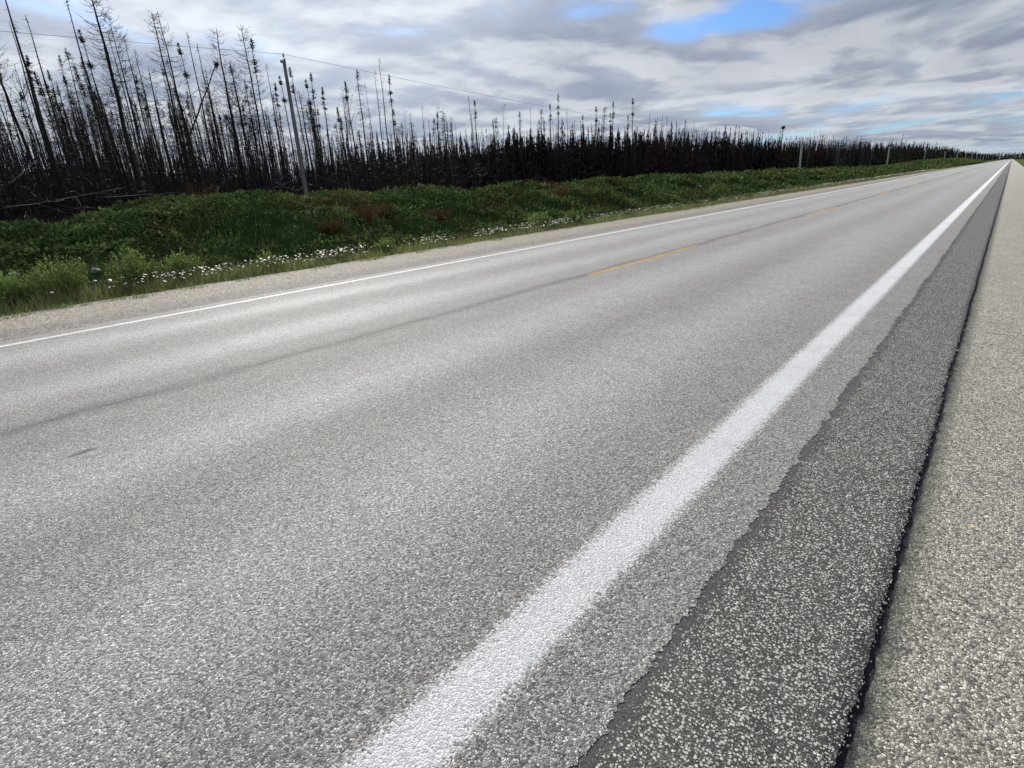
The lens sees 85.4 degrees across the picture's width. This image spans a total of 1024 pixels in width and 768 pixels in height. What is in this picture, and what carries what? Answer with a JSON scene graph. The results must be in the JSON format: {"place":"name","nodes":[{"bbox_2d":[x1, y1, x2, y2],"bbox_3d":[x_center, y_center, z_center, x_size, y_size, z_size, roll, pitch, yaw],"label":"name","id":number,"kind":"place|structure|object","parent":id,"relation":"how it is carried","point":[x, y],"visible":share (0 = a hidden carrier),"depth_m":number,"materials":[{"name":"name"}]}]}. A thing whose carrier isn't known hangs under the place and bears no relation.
{"place":"outdoors","nodes":[
{"label":"outdoors","id":0,"kind":"place"},
{"bbox_2d":[0,159,1010,767],"bbox_3d":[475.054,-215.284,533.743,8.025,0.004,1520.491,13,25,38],"label":"road","id":1,"kind":"structure","parent":0,"point":[324,527],"depth_m":2.91,"materials":[{"name":"grey asphalt"}]},
{"bbox_2d":[0,161,995,347],"bbox_3d":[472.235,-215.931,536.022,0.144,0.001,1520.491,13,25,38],"label":"edge line","id":2,"kind":"object","parent":1,"relation":"on","point":[32,340],"visible":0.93,"depth_m":8.69,"materials":[{"name":"white paint"}]},
{"bbox_2d":[588,245,698,274],"bbox_3d":[2.536,-2.295,10.108,0.122,0.001,4.150,13,25,38],"label":"line","id":3,"kind":"object","parent":1,"relation":"on","point":[602,271],"visible":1,"depth_m":9.79,"materials":[{"name":"yellow paint"}]},
{"bbox_2d":[329,162,1008,767],"bbox_3d":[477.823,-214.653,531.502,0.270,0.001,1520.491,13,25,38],"label":"edge line","id":4,"kind":"object","parent":1,"relation":"on","point":[455,710],"visible":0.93,"depth_m":1.96,"materials":[{"name":"white paint"}]},
{"bbox_2d":[0,157,1023,298],"bbox_3d":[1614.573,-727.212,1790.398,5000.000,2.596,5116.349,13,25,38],"label":"ground","id":5,"kind":"structure","parent":0,"point":[89,260],"depth_m":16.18,"materials":[{"name":"green plant"}]},
{"bbox_2d":[0,65,34,192],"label":"burnt spruce","id":6,"kind":"object","parent":5,"relation":"on","point":[16,131],"visible":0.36,"depth_m":35.26,"materials":[{"name":"black plant"}]},
{"bbox_2d":[0,268,39,307],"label":"clover plant","id":7,"kind":"object","parent":5,"relation":"on","point":[17,292],"visible":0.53,"depth_m":8.75,"materials":[{"name":"green plant"}]},
{"bbox_2d":[0,119,39,214],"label":"burnt spruce","id":8,"kind":"object","parent":5,"relation":"on","point":[12,149],"visible":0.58,"depth_m":26.28,"materials":[{"name":"black plant"}]},
{"bbox_2d":[0,45,56,210],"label":"burnt larch","id":9,"kind":"object","parent":5,"relation":"on","point":[9,101],"visible":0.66,"depth_m":24.32,"materials":[{"name":"black plant"}]},
{"bbox_2d":[1,63,57,199],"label":"tree","id":10,"kind":"object","parent":5,"relation":"on","point":[22,90],"visible":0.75,"depth_m":32.91,"materials":[{"name":"black plant"}]},
{"bbox_2d":[0,183,63,211],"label":"fallen log","id":11,"kind":"object","parent":5,"relation":"on","point":[14,206],"visible":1,"depth_m":19.42,"materials":[{"name":"wood"}]},
{"bbox_2d":[17,91,54,211],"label":"burnt spruce","id":12,"kind":"object","parent":5,"relation":"on","point":[26,116],"visible":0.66,"depth_m":25.59,"materials":[{"name":"black plant"}]},
{"bbox_2d":[5,0,68,210],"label":"burnt snag","id":13,"kind":"object","parent":5,"relation":"on","point":[56,171],"visible":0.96,"depth_m":22.86,"materials":[{"name":"black plant"}]},
{"bbox_2d":[9,23,69,204],"bbox_3d":[-21.863,-12.024,25.830,0.908,8.339,0.973,-3,19,2],"label":"burnt snag","id":14,"kind":"object","parent":5,"relation":"on","point":[29,91],"visible":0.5,"depth_m":25.33,"materials":[{"name":"black plant"}]},
{"bbox_2d":[25,55,67,196],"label":"burnt spruce","id":15,"kind":"object","parent":5,"relation":"on","point":[28,63],"visible":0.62,"depth_m":23.08,"materials":[{"name":"black plant"}]},
{"bbox_2d":[25,15,80,192],"bbox_3d":[-20.367,-11.702,24.890,0.854,8.334,0.851,2,20,16],"label":"burnt snag","id":16,"kind":"object","parent":5,"relation":"on","point":[57,123],"visible":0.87,"depth_m":24.57,"materials":[{"name":"black plant"}]},
{"bbox_2d":[24,253,87,298],"bbox_3d":[-7.654,-1.726,9.394,0.912,0.981,0.868,13,25,38],"label":"clover plant","id":17,"kind":"object","parent":5,"relation":"on","point":[69,276],"visible":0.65,"depth_m":9.30,"materials":[{"name":"green plant"}]},
{"bbox_2d":[33,71,83,205],"bbox_3d":[-19.345,-10.172,23.891,0.930,5.790,0.862,-12,23,-21],"label":"burnt spruce","id":18,"kind":"object","parent":5,"relation":"on","point":[38,82],"visible":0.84,"depth_m":23.42,"materials":[{"name":"black plant"}]},
{"bbox_2d":[40,84,76,206],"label":"scorched spruce","id":19,"kind":"object","parent":5,"relation":"on","point":[56,139],"visible":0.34,"depth_m":35.10,"materials":[{"name":"black plant"}]},
{"bbox_2d":[40,82,89,185],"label":"burnt birch","id":20,"kind":"object","parent":5,"relation":"on","point":[59,119],"visible":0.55,"depth_m":31.77,"materials":[{"name":"black plant"}]},
{"bbox_2d":[48,81,95,198],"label":"burnt larch","id":21,"kind":"object","parent":5,"relation":"on","point":[69,124],"visible":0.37,"depth_m":34.09,"materials":[{"name":"black plant"}]},
{"bbox_2d":[57,86,91,199],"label":"burnt spruce","id":22,"kind":"object","parent":5,"relation":"on","point":[62,104],"visible":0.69,"depth_m":30.72,"materials":[{"name":"black plant"}]},
{"bbox_2d":[57,103,93,202],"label":"burnt spruce","id":23,"kind":"object","parent":5,"relation":"on","point":[63,123],"visible":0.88,"depth_m":25.41,"materials":[{"name":"black plant"}]},
{"bbox_2d":[57,56,96,202],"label":"burnt spruce","id":24,"kind":"object","parent":5,"relation":"on","point":[60,60],"visible":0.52,"depth_m":35.33,"materials":[{"name":"black plant"}]},
{"bbox_2d":[33,178,125,206],"bbox_3d":[-16.784,-7.442,21.623,0.974,1.162,4.926,-2,20,4],"label":"fallen log","id":25,"kind":"object","parent":5,"relation":"on","point":[85,195],"visible":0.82,"depth_m":21.79,"materials":[{"name":"wood"}]},
{"bbox_2d":[62,74,107,199],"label":"burnt spruce","id":26,"kind":"object","parent":5,"relation":"on","point":[65,81],"visible":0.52,"depth_m":29.02,"materials":[{"name":"black plant"}]},
{"bbox_2d":[64,48,107,205],"bbox_3d":[-19.791,-11.555,25.799,1.200,7.186,1.442,-20,27,-39],"label":"burnt spruce","id":27,"kind":"object","parent":5,"relation":"on","point":[79,109],"visible":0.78,"depth_m":25.49,"materials":[{"name":"black plant"}]},
{"bbox_2d":[61,101,117,206],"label":"burnt larch","id":28,"kind":"object","parent":5,"relation":"on","point":[83,132],"visible":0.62,"depth_m":25.99,"materials":[{"name":"black plant"}]},
{"bbox_2d":[65,1,119,199],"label":"burnt snag","id":29,"kind":"object","parent":5,"relation":"on","point":[103,138],"visible":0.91,"depth_m":26.43,"materials":[{"name":"black plant"}]},
{"bbox_2d":[72,66,112,193],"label":"burnt spruce","id":30,"kind":"object","parent":5,"relation":"on","point":[81,86],"visible":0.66,"depth_m":29.23,"materials":[{"name":"black plant"}]},
{"bbox_2d":[75,64,123,199],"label":"burnt larch","id":31,"kind":"object","parent":5,"relation":"on","point":[85,78],"visible":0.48,"depth_m":31.72,"materials":[{"name":"black plant"}]},
{"bbox_2d":[77,29,127,201],"bbox_3d":[-20.871,-13.264,28.611,1.027,8.698,1.194,13,25,38],"label":"burnt spruce","id":32,"kind":"object","parent":5,"relation":"on","point":[89,64],"visible":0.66,"depth_m":27.99,"materials":[{"name":"black plant"}]},
{"bbox_2d":[85,84,138,199],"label":"burnt larch","id":33,"kind":"object","parent":5,"relation":"on","point":[112,138],"visible":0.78,"depth_m":26.31,"materials":[{"name":"black plant"}]},
{"bbox_2d":[76,0,154,202],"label":"burnt larch","id":34,"kind":"object","parent":5,"relation":"on","point":[129,147],"visible":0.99,"depth_m":24.71,"materials":[{"name":"black plant"}]},
{"bbox_2d":[91,47,146,184],"bbox_3d":[-23.850,-15.477,34.279,2.814,9.346,2.836,-15,24,-29],"label":"burnt larch","id":35,"kind":"object","parent":5,"relation":"on","point":[117,78],"visible":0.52,"depth_m":33.41,"materials":[{"name":"black plant"}]},
{"bbox_2d":[108,35,148,187],"bbox_3d":[-22.066,-14.992,32.419,0.875,9.478,0.894,-6,20,-6],"label":"burnt snag","id":36,"kind":"object","parent":5,"relation":"on","point":[129,114],"visible":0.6,"depth_m":32.14,"materials":[{"name":"black plant"}]},
{"bbox_2d":[96,13,161,191],"bbox_3d":[-19.545,-13.671,28.568,2.686,9.286,2.607,-9,20,-14],"label":"burnt larch","id":37,"kind":"object","parent":5,"relation":"on","point":[131,109],"visible":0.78,"depth_m":28.01,"materials":[{"name":"black plant"}]},
{"bbox_2d":[104,243,162,290],"bbox_3d":[-7.039,-2.107,10.344,0.885,1.046,0.966,-6,20,-9],"label":"clover plant","id":38,"kind":"object","parent":5,"relation":"on","point":[140,272],"visible":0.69,"depth_m":10.21,"materials":[{"name":"green plant"}]},
{"bbox_2d":[95,181,174,198],"bbox_3d":[-14.866,-7.660,21.950,0.615,0.702,3.632,4,21,19],"label":"fallen log","id":39,"kind":"object","parent":5,"relation":"on","point":[115,196],"visible":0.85,"depth_m":21.71,"materials":[{"name":"wood"}]},
{"bbox_2d":[123,37,160,193],"bbox_3d":[-20.694,-14.478,31.386,0.903,9.084,0.872,0,20,10],"label":"burnt snag","id":40,"kind":"object","parent":5,"relation":"on","point":[154,164],"visible":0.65,"depth_m":31.43,"materials":[{"name":"black plant"}]},
{"bbox_2d":[129,83,156,193],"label":"burnt snag","id":41,"kind":"object","parent":5,"relation":"on","point":[148,164],"visible":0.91,"depth_m":26.58,"materials":[{"name":"black plant"}]},
{"bbox_2d":[134,51,167,192],"bbox_3d":[-19.366,-13.554,30.076,0.853,8.107,0.824,0,20,10],"label":"burnt snag","id":42,"kind":"object","parent":5,"relation":"on","point":[151,122],"visible":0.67,"depth_m":29.95,"materials":[{"name":"black plant"}]},
{"bbox_2d":[138,68,188,194],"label":"burnt larch","id":43,"kind":"object","parent":5,"relation":"on","point":[169,162],"visible":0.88,"depth_m":26.42,"materials":[{"name":"black plant"}]},
{"bbox_2d":[151,13,192,191],"bbox_3d":[-16.336,-12.912,26.984,0.869,8.831,1.001,-7,20,-10],"label":"burnt snag","id":44,"kind":"object","parent":5,"relation":"on","point":[172,106],"visible":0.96,"depth_m":26.77,"materials":[{"name":"black plant"}]},
{"bbox_2d":[144,9,205,192],"bbox_3d":[-17.210,-13.835,28.590,2.710,9.414,2.800,13,25,38],"label":"burnt larch","id":45,"kind":"object","parent":5,"relation":"on","point":[178,100],"visible":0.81,"depth_m":28.06,"materials":[{"name":"black plant"}]},
{"bbox_2d":[160,65,194,191],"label":"burnt spruce","id":46,"kind":"object","parent":5,"relation":"on","point":[167,91],"visible":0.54,"depth_m":29.01,"materials":[{"name":"black plant"}]},
{"bbox_2d":[166,81,196,193],"bbox_3d":[-16.040,-11.563,27.194,0.674,5.855,0.710,5,21,23],"label":"burnt snag","id":47,"kind":"object","parent":5,"relation":"on","point":[179,123],"visible":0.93,"depth_m":26.99,"materials":[{"name":"black plant"}]},
{"bbox_2d":[161,248,204,279],"bbox_3d":[-6.565,-2.280,11.088,0.761,0.884,0.784,13,25,38],"label":"clover plant","id":48,"kind":"object","parent":5,"relation":"on","point":[181,263],"visible":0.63,"depth_m":10.97,"materials":[{"name":"green plant"}]},
{"bbox_2d":[176,43,220,188],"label":"burnt spruce","id":49,"kind":"object","parent":5,"relation":"on","point":[185,74],"visible":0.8,"depth_m":31.28,"materials":[{"name":"black plant"}]},
{"bbox_2d":[186,32,220,191],"bbox_3d":[-16.661,-14.198,30.256,0.863,8.719,0.995,-7,20,-10],"label":"burnt snag","id":50,"kind":"object","parent":5,"relation":"on","point":[202,106],"visible":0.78,"depth_m":29.90,"materials":[{"name":"black plant"}]},
{"bbox_2d":[0,191,416,224],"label":"charred debris","id":51,"kind":"object","parent":5,"relation":"on","point":[57,220],"visible":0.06,"depth_m":22.37,"materials":[{"name":"wood"}]},
{"bbox_2d":[202,120,219,191],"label":"burnt spruce","id":52,"kind":"object","parent":5,"relation":"on","point":[206,145],"visible":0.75,"depth_m":28.18,"materials":[{"name":"black plant"}]},
{"bbox_2d":[190,70,237,192],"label":"burnt larch","id":53,"kind":"object","parent":5,"relation":"on","point":[217,128],"visible":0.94,"depth_m":28.45,"materials":[{"name":"black plant"}]},
{"bbox_2d":[176,61,219,166],"bbox_3d":[-15.923,-13.697,28.114,0.314,5.074,3.229,13,25,38],"label":"leaning trunk","id":54,"kind":"object","parent":53,"relation":"attached to","point":[216,64],"visible":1,"depth_m":28.11,"materials":[{"name":"black plant"}]},
{"bbox_2d":[204,28,254,194],"bbox_3d":[-16.055,-15.116,32.009,2.918,9.524,2.692,2,20,14],"label":"burnt larch","id":55,"kind":"object","parent":5,"relation":"on","point":[231,115],"visible":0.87,"depth_m":31.67,"materials":[{"name":"black plant"}]},
{"bbox_2d":[219,81,257,190],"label":"burnt birch","id":56,"kind":"object","parent":5,"relation":"on","point":[241,118],"visible":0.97,"depth_m":29.45,"materials":[{"name":"black plant"}]},
{"bbox_2d":[7,144,470,205],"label":"forest backdrop","id":57,"kind":"structure","parent":5,"relation":"on","point":[172,166],"depth_m":80.40,"materials":[{"name":"plant"}]},
{"bbox_2d":[221,60,259,195],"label":"burnt larch","id":58,"kind":"object","parent":5,"relation":"on","point":[236,104],"visible":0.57,"depth_m":34.05,"materials":[{"name":"black plant"}]},
{"bbox_2d":[244,82,267,187],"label":"burnt spruce","id":59,"kind":"object","parent":5,"relation":"on","point":[246,87],"visible":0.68,"depth_m":33.01,"materials":[{"name":"black plant"}]},
{"bbox_2d":[230,25,282,194],"bbox_3d":[-13.847,-14.531,30.468,2.569,9.085,2.795,-19,25,-38],"label":"burnt larch","id":60,"kind":"object","parent":5,"relation":"on","point":[247,60],"visible":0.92,"depth_m":30.02,"materials":[{"name":"black plant"}]},
{"bbox_2d":[245,98,271,190],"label":"scorched spruce","id":61,"kind":"object","parent":5,"relation":"on","point":[253,140],"visible":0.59,"depth_m":33.04,"materials":[{"name":"black plant"}]},
{"bbox_2d":[249,37,280,192],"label":"burnt spruce","id":62,"kind":"object","parent":5,"relation":"on","point":[255,70],"visible":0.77,"depth_m":31.25,"materials":[{"name":"black plant"}]},
{"bbox_2d":[253,249,279,266],"bbox_3d":[-5.223,-2.593,11.875,0.532,0.651,0.515,-3,19,1],"label":"clover plant","id":63,"kind":"object","parent":5,"relation":"on","point":[265,256],"visible":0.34,"depth_m":11.83,"materials":[{"name":"green plant"}]},
{"bbox_2d":[273,82,294,192],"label":"burnt spruce","id":64,"kind":"object","parent":5,"relation":"on","point":[279,106],"visible":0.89,"depth_m":35.27,"materials":[{"name":"black plant"}]},
{"bbox_2d":[278,76,301,189],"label":"burnt spruce","id":65,"kind":"object","parent":5,"relation":"on","point":[284,98],"visible":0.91,"depth_m":32.67,"materials":[{"name":"black plant"}]},
{"bbox_2d":[280,53,308,195],"bbox_3d":[-11.738,-13.346,30.184,0.316,8.142,0.270,-9,20,-15],"label":"utility pole","id":66,"kind":"object","parent":5,"relation":"on","point":[300,160],"visible":0.91,"depth_m":29.99,"materials":[{"name":"grey wood"}]},
{"bbox_2d":[288,67,319,192],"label":"burnt spruce","id":67,"kind":"object","parent":5,"relation":"on","point":[293,89],"visible":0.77,"depth_m":32.71,"materials":[{"name":"black plant"}]},
{"bbox_2d":[294,90,323,195],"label":"burnt larch","id":68,"kind":"object","parent":5,"relation":"on","point":[312,172],"visible":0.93,"depth_m":31.68,"materials":[{"name":"black plant"}]},
{"bbox_2d":[305,116,334,187],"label":"burnt larch","id":69,"kind":"object","parent":5,"relation":"on","point":[318,147],"visible":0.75,"depth_m":32.70,"materials":[{"name":"black plant"}]},
{"bbox_2d":[315,219,343,234],"bbox_3d":[-5.426,-4.686,16.545,0.890,0.455,0.969,13,25,38],"label":"dead shrub","id":70,"kind":"object","parent":5,"relation":"on","point":[327,225],"visible":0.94,"depth_m":16.46,"materials":[{"name":"brown plant"}]},
{"bbox_2d":[320,87,338,185],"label":"burnt spruce","id":71,"kind":"object","parent":5,"relation":"on","point":[323,98],"visible":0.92,"depth_m":34.56,"materials":[{"name":"black plant"}]},
{"bbox_2d":[334,87,355,189],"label":"burnt birch","id":72,"kind":"object","parent":5,"relation":"on","point":[346,127],"visible":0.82,"depth_m":38.72,"materials":[{"name":"black plant"}]},
{"bbox_2d":[343,81,366,183],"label":"burnt spruce","id":73,"kind":"object","parent":5,"relation":"on","point":[346,97],"visible":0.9,"depth_m":34.61,"materials":[{"name":"black plant"}]},
{"bbox_2d":[350,199,377,224],"bbox_3d":[-4.819,-5.583,18.001,0.929,0.815,0.958,-1,20,7],"label":"dead shrub","id":74,"kind":"object","parent":5,"relation":"on","point":[365,212],"visible":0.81,"depth_m":17.95,"materials":[{"name":"brown plant"}]},
{"bbox_2d":[355,69,375,190],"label":"burnt spruce","id":75,"kind":"object","parent":5,"relation":"on","point":[358,89],"visible":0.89,"depth_m":34.65,"materials":[{"name":"black plant"}]},
{"bbox_2d":[0,99,748,221],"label":"burnt undergrowth","id":76,"kind":"object","parent":5,"relation":"on","point":[21,188],"visible":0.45,"depth_m":30.21,"materials":[{"name":"black plant"}]},
{"bbox_2d":[374,70,386,189],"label":"burnt snag","id":77,"kind":"object","parent":5,"relation":"on","point":[381,132],"visible":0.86,"depth_m":37.43,"materials":[{"name":"black plant"}]},
{"bbox_2d":[373,237,395,252],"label":"clover plant","id":78,"kind":"object","parent":5,"relation":"on","point":[383,245],"visible":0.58,"depth_m":14.03,"materials":[{"name":"green plant"}]},
{"bbox_2d":[374,203,400,217],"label":"dead shrub","id":79,"kind":"object","parent":5,"relation":"on","point":[384,211],"visible":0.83,"depth_m":18.80,"materials":[{"name":"brown plant"}]},
{"bbox_2d":[387,74,402,185],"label":"burnt spruce","id":80,"kind":"object","parent":5,"relation":"on","point":[391,99],"visible":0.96,"depth_m":36.62,"materials":[{"name":"black plant"}]},
{"bbox_2d":[247,122,569,193],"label":"forest","id":81,"kind":"object","parent":5,"relation":"on","point":[397,147],"visible":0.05,"depth_m":57.10,"materials":[{"name":"black plant"}]},
{"bbox_2d":[420,206,452,221],"bbox_3d":[-2.695,-6.169,20.108,1.281,0.586,1.282,13,25,38],"label":"dead shrub","id":82,"kind":"object","parent":5,"relation":"on","point":[442,218],"visible":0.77,"depth_m":20.03,"materials":[{"name":"brown plant"}]},
{"bbox_2d":[0,117,879,212],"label":"burnt forest","id":83,"kind":"object","parent":5,"relation":"on","point":[592,136],"visible":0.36,"depth_m":53.17,"materials":[{"name":"black plant"}]},
{"bbox_2d":[439,111,455,184],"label":"scorched spruce","id":84,"kind":"object","parent":5,"relation":"on","point":[446,135],"visible":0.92,"depth_m":40.20,"materials":[{"name":"black plant"}]},
{"bbox_2d":[0,171,919,312],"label":"dry stalks","id":85,"kind":"object","parent":5,"relation":"on","point":[354,257],"visible":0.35,"depth_m":13.96,"materials":[{"name":"plant"}]},
{"bbox_2d":[2,168,936,303],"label":"daisies","id":86,"kind":"object","parent":5,"relation":"on","point":[435,240],"visible":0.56,"depth_m":12.97,"materials":[{"name":"white plant"}]},
{"bbox_2d":[0,165,966,316],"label":"verge grass","id":87,"kind":"structure","parent":5,"relation":"on","point":[22,307],"depth_m":11.28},
{"bbox_2d":[0,160,1000,341],"bbox_3d":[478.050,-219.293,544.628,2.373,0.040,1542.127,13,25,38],"label":"gravel shoulder","id":88,"kind":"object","parent":5,"relation":"on","point":[45,321],"visible":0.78,"depth_m":10.13},
{"bbox_2d":[0,180,872,318],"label":"gravel tufts","id":89,"kind":"object","parent":88,"relation":"on","point":[122,298],"visible":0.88,"depth_m":9.72,"materials":[{"name":"green plant"}]},
{"bbox_2d":[526,211,550,227],"bbox_3d":[0.911,-5.548,19.092,0.893,0.822,0.913,13,25,38],"label":"clover plant","id":90,"kind":"object","parent":5,"relation":"on","point":[538,219],"visible":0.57,"depth_m":18.95,"materials":[{"name":"green plant"}]},
{"bbox_2d":[562,207,584,224],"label":"clover plant","id":91,"kind":"object","parent":5,"relation":"on","point":[572,216],"visible":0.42,"depth_m":20.03,"materials":[{"name":"green plant"}]},
{"bbox_2d":[421,121,832,189],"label":"scorched forest edge","id":92,"kind":"object","parent":5,"relation":"on","point":[597,165],"visible":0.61,"depth_m":55.66,"materials":[{"name":"black plant"}]},
{"bbox_2d":[508,112,907,164],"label":"distant snags","id":93,"kind":"object","parent":5,"relation":"on","point":[693,137],"visible":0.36,"depth_m":77.82,"materials":[{"name":"black plant"}]},
{"bbox_2d":[525,119,920,176],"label":"distant forest","id":94,"kind":"object","parent":5,"relation":"on","point":[895,155],"visible":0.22,"depth_m":95.48,"materials":[{"name":"black plant"}]},
{"bbox_2d":[841,134,992,160],"bbox_3d":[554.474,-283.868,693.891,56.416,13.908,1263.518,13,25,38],"label":"distant forest","id":95,"kind":"object","parent":5,"relation":"on","point":[935,152],"visible":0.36,"depth_m":318.79,"materials":[{"name":"plant"}]},
{"bbox_2d":[983,151,1023,159],"bbox_3d":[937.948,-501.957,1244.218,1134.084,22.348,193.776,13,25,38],"label":"horizon forest","id":96,"kind":"object","parent":5,"relation":"on","point":[1007,156],"visible":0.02,"depth_m":1126.08,"materials":[{"name":"plant"}]},
{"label":"utility pole","id":97,"kind":"object","parent":5,"relation":"on","visible":0},
{"bbox_2d":[3,31,972,153],"bbox_3d":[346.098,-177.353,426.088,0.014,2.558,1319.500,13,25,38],"label":"power line","id":98,"kind":"object","parent":97,"relation":"attached to","point":[342,66],"visible":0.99,"depth_m":29.20,"materials":[{"name":"metal"}]},
{"bbox_2d":[0,0,1023,177],"label":"sky","id":99,"kind":"structure","parent":0,"point":[948,73],"materials":[{"name":"grey"}]},
{"bbox_2d":[570,159,1011,767],"bbox_3d":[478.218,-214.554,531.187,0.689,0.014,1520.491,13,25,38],"label":"paved shoulder","id":100,"kind":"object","parent":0,"point":[940,301],"visible":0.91,"depth_m":1.91},
{"bbox_2d":[596,324,956,767],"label":"scattered chips","id":101,"kind":"object","parent":100,"relation":"on","point":[804,729],"visible":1,"depth_m":1.83,"materials":[{"name":"gravel"}]},
{"bbox_2d":[832,164,1010,767],"bbox_3d":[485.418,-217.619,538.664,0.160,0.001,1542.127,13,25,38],"label":"tar crack","id":102,"kind":"object","parent":100,"relation":"on","point":[856,713],"visible":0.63,"depth_m":1.90,"materials":[{"name":"black asphalt"}]},
{"bbox_2d":[821,329,963,766],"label":"crack edge chips","id":103,"kind":"object","parent":102,"relation":"on","point":[838,754],"visible":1,"depth_m":1.83,"materials":[{"name":"stone"}]},
{"bbox_2d":[845,159,1023,767],"bbox_3d":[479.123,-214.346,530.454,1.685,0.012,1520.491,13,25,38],"label":"chipseal shoulder","id":104,"kind":"object","parent":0,"point":[988,371],"visible":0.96,"depth_m":1.92},
{"bbox_2d":[857,409,1023,767],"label":"shoulder chips","id":105,"kind":"object","parent":104,"relation":"on","point":[954,615],"visible":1,"depth_m":1.70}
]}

